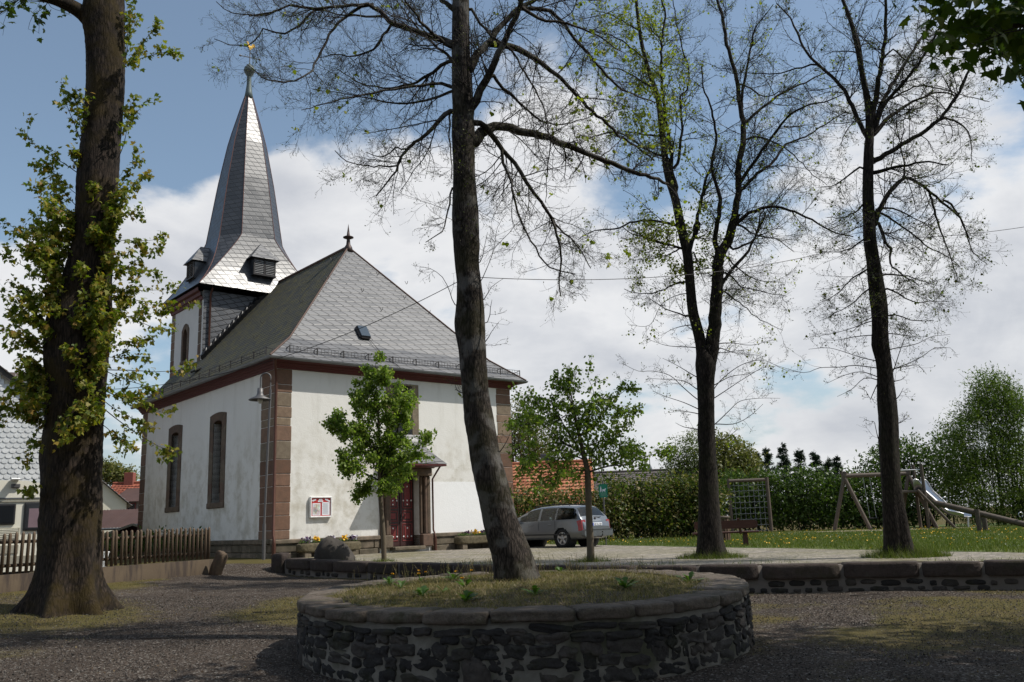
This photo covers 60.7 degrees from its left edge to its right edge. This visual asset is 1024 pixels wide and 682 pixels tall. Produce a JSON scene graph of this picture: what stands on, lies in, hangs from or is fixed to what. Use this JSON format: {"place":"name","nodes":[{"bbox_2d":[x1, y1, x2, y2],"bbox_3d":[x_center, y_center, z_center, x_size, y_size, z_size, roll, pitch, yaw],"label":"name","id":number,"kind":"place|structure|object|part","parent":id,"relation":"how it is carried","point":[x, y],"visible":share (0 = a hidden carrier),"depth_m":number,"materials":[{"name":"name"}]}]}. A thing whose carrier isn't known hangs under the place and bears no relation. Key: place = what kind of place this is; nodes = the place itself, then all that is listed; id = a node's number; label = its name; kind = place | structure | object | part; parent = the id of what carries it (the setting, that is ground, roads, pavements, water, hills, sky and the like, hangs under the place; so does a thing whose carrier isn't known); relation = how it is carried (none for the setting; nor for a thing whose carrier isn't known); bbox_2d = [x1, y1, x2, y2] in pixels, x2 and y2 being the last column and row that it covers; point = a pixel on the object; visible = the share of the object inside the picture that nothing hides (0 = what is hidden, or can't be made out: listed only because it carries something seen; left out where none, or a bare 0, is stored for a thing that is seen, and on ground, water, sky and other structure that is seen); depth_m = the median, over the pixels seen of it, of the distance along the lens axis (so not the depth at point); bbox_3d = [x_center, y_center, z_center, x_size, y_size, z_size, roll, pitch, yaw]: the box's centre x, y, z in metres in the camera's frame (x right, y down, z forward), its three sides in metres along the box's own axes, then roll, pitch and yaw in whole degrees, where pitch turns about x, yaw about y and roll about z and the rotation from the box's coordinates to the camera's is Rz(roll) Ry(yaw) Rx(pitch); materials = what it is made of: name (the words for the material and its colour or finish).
{"place":"outdoors","nodes":[
{"label":"outdoors","id":0,"kind":"place"},
{"bbox_2d":[0,507,1023,681],"bbox_3d":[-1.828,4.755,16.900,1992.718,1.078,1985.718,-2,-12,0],"label":"ground","id":1,"kind":"structure","parent":0,"point":[254,572],"depth_m":12.22,"materials":[{"name":"grey stone"}]},
{"bbox_2d":[0,478,39,574],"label":"camper van","id":2,"kind":"object","parent":1,"relation":"on","point":[19,514],"visible":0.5,"depth_m":22.48,"materials":[{"name":"white metal"}]},
{"bbox_3d":[-13.051,4.409,22.246,0.744,0.530,0.062,6,-14,-33],"label":"window","id":3,"kind":"part","parent":2,"relation":"part of","materials":[{"name":"black glass"}]},
{"bbox_3d":[-12.305,4.554,22.718,0.663,0.718,0.066,6,-14,-33],"label":"window","id":4,"kind":"part","parent":2,"relation":"part of","materials":[{"name":"black plastic"}]},
{"bbox_2d":[0,365,43,482],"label":"shingled house","id":5,"kind":"structure","parent":1,"relation":"on","point":[15,434],"depth_m":32.47,"materials":[{"name":"white"}]},
{"bbox_2d":[0,0,201,618],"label":"maple tree","id":6,"kind":"object","parent":1,"relation":"on","point":[76,326],"visible":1,"depth_m":16.90,"materials":[{"name":"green plant"}]},
{"bbox_2d":[0,527,212,592],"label":"picket fence","id":7,"kind":"object","parent":1,"relation":"on","point":[21,581],"visible":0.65,"depth_m":22.27,"materials":[{"name":"wood"}]},
{"bbox_2d":[102,480,131,532],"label":"cream gable house","id":8,"kind":"structure","parent":1,"relation":"on","point":[113,499],"depth_m":66.67,"materials":[{"name":"beige paint"}]},
{"bbox_2d":[102,509,138,551],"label":"open shed","id":9,"kind":"structure","parent":1,"relation":"on","point":[113,519],"depth_m":46.77,"materials":[{"name":"metal"}]},
{"bbox_2d":[104,523,137,553],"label":"garden hut","id":10,"kind":"object","parent":1,"relation":"on","point":[130,527],"visible":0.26,"depth_m":40.05,"materials":[{"name":"tile"}]},
{"bbox_2d":[102,455,140,486],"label":"spring tree","id":11,"kind":"object","parent":1,"relation":"on","point":[116,472],"visible":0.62,"depth_m":93.98,"materials":[{"name":"green plant"}]},
{"bbox_2d":[110,472,139,508],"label":"red roofed house","id":12,"kind":"structure","parent":1,"relation":"on","point":[127,489],"depth_m":77.48,"materials":[{"name":"tile"}]},
{"bbox_2d":[104,525,210,557],"bbox_3d":[-12.987,7.345,32.327,4.360,1.432,2.311,-2,-12,0],"label":"garden shrub","id":13,"kind":"object","parent":1,"relation":"on","point":[128,545],"visible":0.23,"depth_m":32.04,"materials":[{"name":"green plant"}]},
{"bbox_2d":[140,636,192,638],"bbox_3d":[-5.135,4.404,12.986,0.787,0.021,0.062,-2,-12,-1],"label":"fallen stick","id":14,"kind":"object","parent":1,"relation":"on","point":[163,638],"visible":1,"depth_m":12.97,"materials":[{"name":"brown wood"}]},
{"bbox_2d":[208,550,227,574],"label":"stone slab","id":15,"kind":"structure","parent":1,"relation":"on","point":[218,562],"depth_m":24.15,"materials":[{"name":"stone"}]},
{"bbox_2d":[248,372,271,559],"bbox_3d":[-8.061,3.971,27.835,0.731,6.019,0.730,-2,-12,0],"label":"street lamp","id":16,"kind":"object","parent":1,"relation":"on","point":[259,397],"visible":0.98,"depth_m":27.93,"materials":[{"name":"metal"}]},
{"bbox_2d":[130,41,527,558],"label":"church","id":17,"kind":"structure","parent":1,"relation":"on","point":[253,290],"depth_m":33.17,"materials":[{"name":"white paint"}]},
{"bbox_2d":[164,425,182,512],"bbox_3d":[-13.611,5.179,35.610,0.380,3.511,1.540,8,-15,-40],"label":"window frame","id":18,"kind":"structure","parent":17,"relation":"in","point":[176,430],"depth_m":35.60,"materials":[{"name":"stone"}]},
{"bbox_2d":[180,324,188,364],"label":"tower window frame","id":19,"kind":"structure","parent":17,"relation":"in","point":[185,331],"depth_m":40.58,"materials":[{"name":"stone"}]},
{"bbox_2d":[206,412,226,508],"bbox_3d":[-10.769,4.395,32.345,0.380,3.511,1.540,8,-15,-40],"label":"window frame","id":20,"kind":"structure","parent":17,"relation":"in","point":[218,418],"depth_m":32.40,"materials":[{"name":"stone"}]},
{"bbox_2d":[309,496,331,517],"bbox_3d":[-6.399,5.551,29.262,0.810,0.690,0.110,8,-15,-40],"label":"notice board","id":21,"kind":"object","parent":17,"relation":"attached to","point":[320,506],"visible":1,"depth_m":29.23,"materials":[{"name":"white plastic"}]},
{"bbox_2d":[390,480,399,545],"bbox_3d":[-4.306,6.131,31.482,0.598,2.460,0.091,8,-15,-40],"label":"door","id":22,"kind":"structure","parent":17,"relation":"in","point":[395,523],"depth_m":31.47,"materials":[{"name":"red wood"}]},
{"bbox_2d":[386,383,418,446],"bbox_3d":[-4.098,2.798,32.175,1.440,2.431,0.380,8,-15,-40],"label":"window frame","id":23,"kind":"structure","parent":17,"relation":"in","point":[415,415],"depth_m":32.40,"materials":[{"name":"beige stone"}]},
{"bbox_2d":[399,477,413,545],"bbox_3d":[-3.814,6.190,31.855,0.598,2.460,0.152,8,-15,-40],"label":"door","id":24,"kind":"structure","parent":17,"relation":"in","point":[406,497],"depth_m":31.83,"materials":[{"name":"red wood"}]},
{"bbox_2d":[0,575,1023,681],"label":"ground grass","id":25,"kind":"structure","parent":1,"relation":"on","point":[955,612],"depth_m":14.20,"materials":[{"name":"green plant"}]},
{"bbox_2d":[296,569,754,681],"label":"round stone bed","id":26,"kind":"object","parent":1,"relation":"on","point":[651,638],"visible":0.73,"depth_m":9.33,"materials":[{"name":"grey stone"}]},
{"bbox_2d":[380,573,398,584],"bbox_3d":[-1.938,3.690,13.575,0.382,0.184,0.268,9,-16,-42],"label":"dandelion","id":27,"kind":"object","parent":26,"relation":"on","point":[389,579],"visible":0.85,"depth_m":13.57,"materials":[{"name":"green plant"}]},
{"bbox_2d":[394,580,410,586],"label":"dandelion","id":28,"kind":"object","parent":26,"relation":"on","point":[401,582],"visible":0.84,"depth_m":12.49,"materials":[{"name":"green plant"}]},
{"bbox_2d":[409,585,436,595],"bbox_3d":[-1.089,3.144,10.976,0.407,0.120,0.410,-11,-15,36],"label":"dandelion","id":29,"kind":"object","parent":26,"relation":"on","point":[422,589],"visible":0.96,"depth_m":11.05,"materials":[{"name":"green plant"}]},
{"bbox_2d":[194,0,687,580],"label":"lime tree","id":30,"kind":"object","parent":26,"relation":"on","point":[512,554],"visible":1,"depth_m":14.50,"materials":[{"name":"grey plant"}]},
{"bbox_2d":[105,281,458,389],"bbox_3d":[-4.328,-0.008,15.366,7.916,1.123,0.011,-7,-13,23],"label":"overhead cable","id":31,"kind":"object","parent":30,"relation":"attached to","point":[301,350],"visible":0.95,"depth_m":14.97,"materials":[{"name":"metal"}]},
{"bbox_2d":[477,240,869,279],"bbox_3d":[3.707,-1.629,16.689,10.042,2.035,0.011,5,-14,-31],"label":"overhead cable","id":32,"kind":"object","parent":30,"relation":"attached to","point":[661,276],"visible":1,"depth_m":15.82,"materials":[{"name":"metal"}]},
{"bbox_2d":[441,570,461,579],"bbox_3d":[-0.945,3.666,13.701,0.373,0.147,0.375,4,-13,-27],"label":"dandelion","id":33,"kind":"object","parent":26,"relation":"on","point":[454,575],"visible":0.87,"depth_m":13.71,"materials":[{"name":"green plant"}]},
{"bbox_2d":[454,577,471,586],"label":"dandelion","id":34,"kind":"object","parent":26,"relation":"on","point":[467,581],"visible":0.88,"depth_m":11.95,"materials":[{"name":"green plant"}]},
{"bbox_2d":[454,590,480,601],"bbox_3d":[-0.479,3.001,10.298,0.377,0.128,0.336,5,-14,-32],"label":"dandelion","id":35,"kind":"object","parent":26,"relation":"on","point":[466,595],"visible":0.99,"depth_m":10.32,"materials":[{"name":"green plant"}]},
{"bbox_2d":[353,552,683,584],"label":"wild stems","id":36,"kind":"object","parent":26,"relation":"on","point":[540,564],"visible":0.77,"depth_m":13.79,"materials":[{"name":"green plant"}]},
{"bbox_2d":[520,585,546,594],"bbox_3d":[0.281,3.015,10.613,0.375,0.123,0.329,-2,-12,0],"label":"dandelion","id":37,"kind":"object","parent":26,"relation":"on","point":[535,589],"visible":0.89,"depth_m":10.56,"materials":[{"name":"green plant"}]},
{"bbox_2d":[552,566,566,572],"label":"dandelion","id":38,"kind":"object","parent":26,"relation":"on","point":[559,569],"visible":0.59,"depth_m":14.54,"materials":[{"name":"green plant"}]},
{"bbox_2d":[615,576,641,587],"bbox_3d":[1.480,3.043,11.013,0.410,0.136,0.377,-2,-12,0],"label":"dandelion","id":39,"kind":"object","parent":26,"relation":"on","point":[623,583],"visible":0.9,"depth_m":11.06,"materials":[{"name":"green plant"}]},
{"bbox_2d":[675,571,703,580],"bbox_3d":[2.483,3.279,12.167,0.448,0.140,0.334,1,-12,-14],"label":"dandelion","id":40,"kind":"object","parent":26,"relation":"on","point":[691,575],"visible":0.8,"depth_m":12.16,"materials":[{"name":"green plant"}]},
{"bbox_2d":[510,391,567,461],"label":"spring tree","id":41,"kind":"object","parent":1,"relation":"on","point":[517,439],"visible":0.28,"depth_m":65.33,"materials":[{"name":"green plant"}]},
{"bbox_2d":[512,454,594,511],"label":"orange roofed house","id":42,"kind":"structure","parent":1,"relation":"on","point":[529,481],"depth_m":59.54,"materials":[{"name":"tile"}]},
{"bbox_2d":[513,474,639,541],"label":"hedge","id":43,"kind":"object","parent":1,"relation":"on","point":[530,506],"visible":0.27,"depth_m":40.99,"materials":[{"name":"green plant"}]},
{"bbox_2d":[593,453,694,530],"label":"grey roofed house","id":44,"kind":"structure","parent":1,"relation":"on","point":[627,475],"depth_m":78.38,"materials":[{"name":"tile"}]},
{"bbox_2d":[271,552,1023,592],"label":"stone wall","id":45,"kind":"structure","parent":1,"relation":"on","point":[1001,574],"depth_m":16.49,"materials":[{"name":"grey stone"}]},
{"bbox_2d":[308,538,1023,564],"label":"grass tufts","id":46,"kind":"object","parent":1,"relation":"on","point":[919,553],"visible":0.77,"depth_m":18.31,"materials":[{"name":"green plant"}]},
{"bbox_2d":[656,424,718,528],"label":"bush","id":47,"kind":"object","parent":1,"relation":"on","point":[687,461],"visible":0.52,"depth_m":71.02,"materials":[{"name":"green plant"}]},
{"bbox_2d":[690,427,773,528],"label":"bush","id":48,"kind":"object","parent":1,"relation":"on","point":[727,458],"visible":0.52,"depth_m":68.81,"materials":[{"name":"green plant"}]},
{"bbox_2d":[727,477,772,531],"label":"climbing net","id":49,"kind":"object","parent":1,"relation":"on","point":[767,490],"visible":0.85,"depth_m":49.60,"materials":[{"name":"grey fabric"}]},
{"bbox_2d":[751,453,777,522],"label":"fir tree","id":50,"kind":"object","parent":1,"relation":"on","point":[758,454],"visible":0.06,"depth_m":88.89,"materials":[{"name":"green plant"}]},
{"bbox_2d":[760,448,778,519],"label":"fir tree","id":51,"kind":"object","parent":1,"relation":"on","point":[768,457],"visible":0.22,"depth_m":91.00,"materials":[{"name":"green plant"}]},
{"bbox_2d":[773,442,806,524],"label":"fir tree","id":52,"kind":"object","parent":1,"relation":"on","point":[783,457],"visible":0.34,"depth_m":87.98,"materials":[{"name":"green plant"}]},
{"bbox_2d":[792,447,809,497],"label":"fir tree","id":53,"kind":"object","parent":1,"relation":"on","point":[799,455],"visible":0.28,"depth_m":90.09,"materials":[{"name":"green plant"}]},
{"bbox_2d":[804,451,832,519],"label":"fir tree","id":54,"kind":"object","parent":1,"relation":"on","point":[815,458],"visible":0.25,"depth_m":86.91,"materials":[{"name":"green plant"}]},
{"bbox_2d":[822,456,844,514],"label":"fir tree","id":55,"kind":"object","parent":1,"relation":"on","point":[828,463],"visible":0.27,"depth_m":88.83,"materials":[{"name":"green plant"}]},
{"bbox_2d":[831,455,849,516],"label":"fir tree","id":56,"kind":"object","parent":1,"relation":"on","point":[837,465],"visible":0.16,"depth_m":90.79,"materials":[{"name":"green plant"}]},
{"bbox_2d":[892,0,1023,110],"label":"maple tree","id":57,"kind":"object","parent":1,"relation":"on","point":[996,26],"visible":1,"depth_m":9.61,"materials":[{"name":"green plant"}]},
{"bbox_2d":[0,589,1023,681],"bbox_3d":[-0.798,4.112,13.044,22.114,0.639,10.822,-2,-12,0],"label":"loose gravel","id":58,"kind":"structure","parent":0,"point":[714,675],"depth_m":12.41,"materials":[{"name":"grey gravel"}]},
{"bbox_2d":[0,0,1023,515],"label":"sky","id":59,"kind":"structure","parent":0,"point":[184,137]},
{"bbox_2d":[1,576,1023,681],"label":"fallen leaves","id":60,"kind":"object","parent":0,"point":[366,580],"visible":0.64,"depth_m":13.35,"materials":[{"name":"brown plant"}]},
{"bbox_2d":[330,568,712,608],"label":"grass","id":61,"kind":"structure","parent":0,"point":[415,582],"depth_m":11.46,"materials":[{"name":"green plant"}]},
{"bbox_2d":[301,544,1023,564],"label":"forecourt paving","id":62,"kind":"structure","parent":0,"point":[665,554],"depth_m":22.12,"materials":[{"name":"stone"}]},
{"bbox_2d":[296,535,360,557],"bbox_3d":[-6.023,6.770,28.806,2.260,0.762,0.437,8,-15,-40],"label":"flower trough","id":63,"kind":"object","parent":62,"relation":"on","point":[305,549],"visible":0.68,"depth_m":28.34,"materials":[{"name":"stone"}]},
{"bbox_2d":[314,536,355,559],"bbox_3d":[-4.932,5.851,24.368,1.158,0.855,0.742,-2,-12,0],"label":"boulder","id":64,"kind":"object","parent":62,"relation":"on","point":[329,547],"visible":0.77,"depth_m":24.10,"materials":[{"name":"grey stone"}]},
{"bbox_2d":[319,350,436,560],"bbox_3d":[-3.615,3.085,23.911,3.297,5.754,1.766,-2,-12,0],"label":"young lime tree","id":65,"kind":"object","parent":62,"relation":"on","point":[383,456],"visible":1,"depth_m":23.82,"materials":[{"name":"green plant"}]},
{"bbox_2d":[454,529,487,549],"bbox_3d":[-1.191,7.430,32.851,2.264,0.772,0.436,8,-15,-40],"label":"flower trough","id":66,"kind":"object","parent":62,"relation":"on","point":[462,541],"visible":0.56,"depth_m":32.33,"materials":[{"name":"stone"}]},
{"bbox_2d":[518,504,612,547],"bbox_3d":[1.486,6.913,32.560,4.688,1.611,2.169,-13,-16,42],"label":"parked car","id":67,"kind":"object","parent":62,"relation":"on","point":[563,526],"visible":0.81,"depth_m":31.46,"materials":[{"name":"silver metal"}]},
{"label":"window","id":68,"kind":"part","parent":67,"relation":"part of","materials":[{"name":"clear glass"}]},
{"bbox_2d":[502,355,680,561],"bbox_3d":[1.813,2.771,20.561,4.185,4.831,2.046,-2,-12,0],"label":"young lime tree","id":69,"kind":"object","parent":62,"relation":"on","point":[630,451],"visible":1,"depth_m":20.42,"materials":[{"name":"green plant"}]},
{"bbox_2d":[559,0,879,558],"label":"lime tree","id":70,"kind":"object","parent":62,"relation":"on","point":[710,539],"visible":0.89,"depth_m":21.96,"materials":[{"name":"brown plant"}]},
{"bbox_2d":[729,0,1020,556],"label":"lime tree","id":71,"kind":"object","parent":62,"relation":"on","point":[896,529],"visible":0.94,"depth_m":19.84,"materials":[{"name":"brown plant"}]},
{"bbox_2d":[893,227,1021,238],"bbox_3d":[11.173,-2.713,19.171,6.357,0.633,0.011,-3,-12,6],"label":"overhead cable","id":72,"kind":"object","parent":71,"relation":"attached to","point":[954,235],"visible":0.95,"depth_m":19.25,"materials":[{"name":"metal"}]},
{"bbox_2d":[547,523,1023,552],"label":"lawn","id":73,"kind":"structure","parent":0,"point":[848,542],"depth_m":29.55,"materials":[{"name":"green plant"}]},
{"bbox_2d":[598,481,607,544],"bbox_3d":[3.476,6.511,32.858,0.344,2.462,0.073,-3,-12,4],"label":"notice sign","id":74,"kind":"object","parent":73,"relation":"on","point":[603,490],"visible":0.9,"depth_m":32.99,"materials":[{"name":"green metal"}]},
{"bbox_2d":[593,467,734,538],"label":"hedge","id":75,"kind":"object","parent":73,"relation":"on","point":[656,510],"visible":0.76,"depth_m":41.28,"materials":[{"name":"green plant"}]},
{"bbox_2d":[692,518,758,545],"bbox_3d":[6.817,6.109,27.922,2.050,0.869,0.527,-3,-12,3],"label":"park bench","id":76,"kind":"object","parent":73,"relation":"on","point":[737,523],"visible":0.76,"depth_m":27.73,"materials":[{"name":"red wood"}]},
{"bbox_2d":[721,516,730,539],"bbox_3d":[7.994,7.117,33.282,0.620,0.905,0.611,-2,-12,0],"label":"litter bin","id":77,"kind":"object","parent":73,"relation":"on","point":[727,536],"visible":0.32,"depth_m":33.04,"materials":[{"name":"brown wood"}]},
{"bbox_2d":[718,460,931,531],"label":"hedge","id":78,"kind":"object","parent":73,"relation":"on","point":[788,510],"visible":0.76,"depth_m":50.63,"materials":[{"name":"green plant"}]},
{"bbox_2d":[776,526,1001,532],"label":"sand","id":79,"kind":"structure","parent":73,"relation":"on","point":[881,529],"depth_m":45.88,"materials":[{"name":"beige sand"}]},
{"bbox_2d":[833,469,938,530],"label":"swing set","id":80,"kind":"object","parent":79,"relation":"on","point":[845,476],"visible":0.59,"depth_m":46.66,"materials":[{"name":"brown wood"}]},
{"bbox_2d":[863,477,877,518],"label":"hanging swing","id":81,"kind":"object","parent":80,"relation":"hanging from","point":[867,502],"visible":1,"depth_m":46.61,"materials":[{"name":"grey metal"}]},
{"bbox_2d":[901,464,971,528],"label":"slide","id":82,"kind":"object","parent":79,"relation":"on","point":[923,489],"visible":0.66,"depth_m":45.75,"materials":[{"name":"metal"}]},
{"bbox_2d":[835,427,976,527],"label":"bush","id":83,"kind":"object","parent":73,"relation":"on","point":[911,450],"visible":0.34,"depth_m":52.05,"materials":[{"name":"green plant"}]},
{"bbox_2d":[914,361,1023,525],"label":"tall bush","id":84,"kind":"object","parent":73,"relation":"on","point":[1004,460],"visible":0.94,"depth_m":49.05,"materials":[{"name":"green plant"}]},
{"bbox_2d":[934,496,1023,531],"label":"seesaw","id":85,"kind":"object","parent":73,"relation":"on","point":[982,516],"visible":0.88,"depth_m":36.91,"materials":[{"name":"wood"}]}
]}

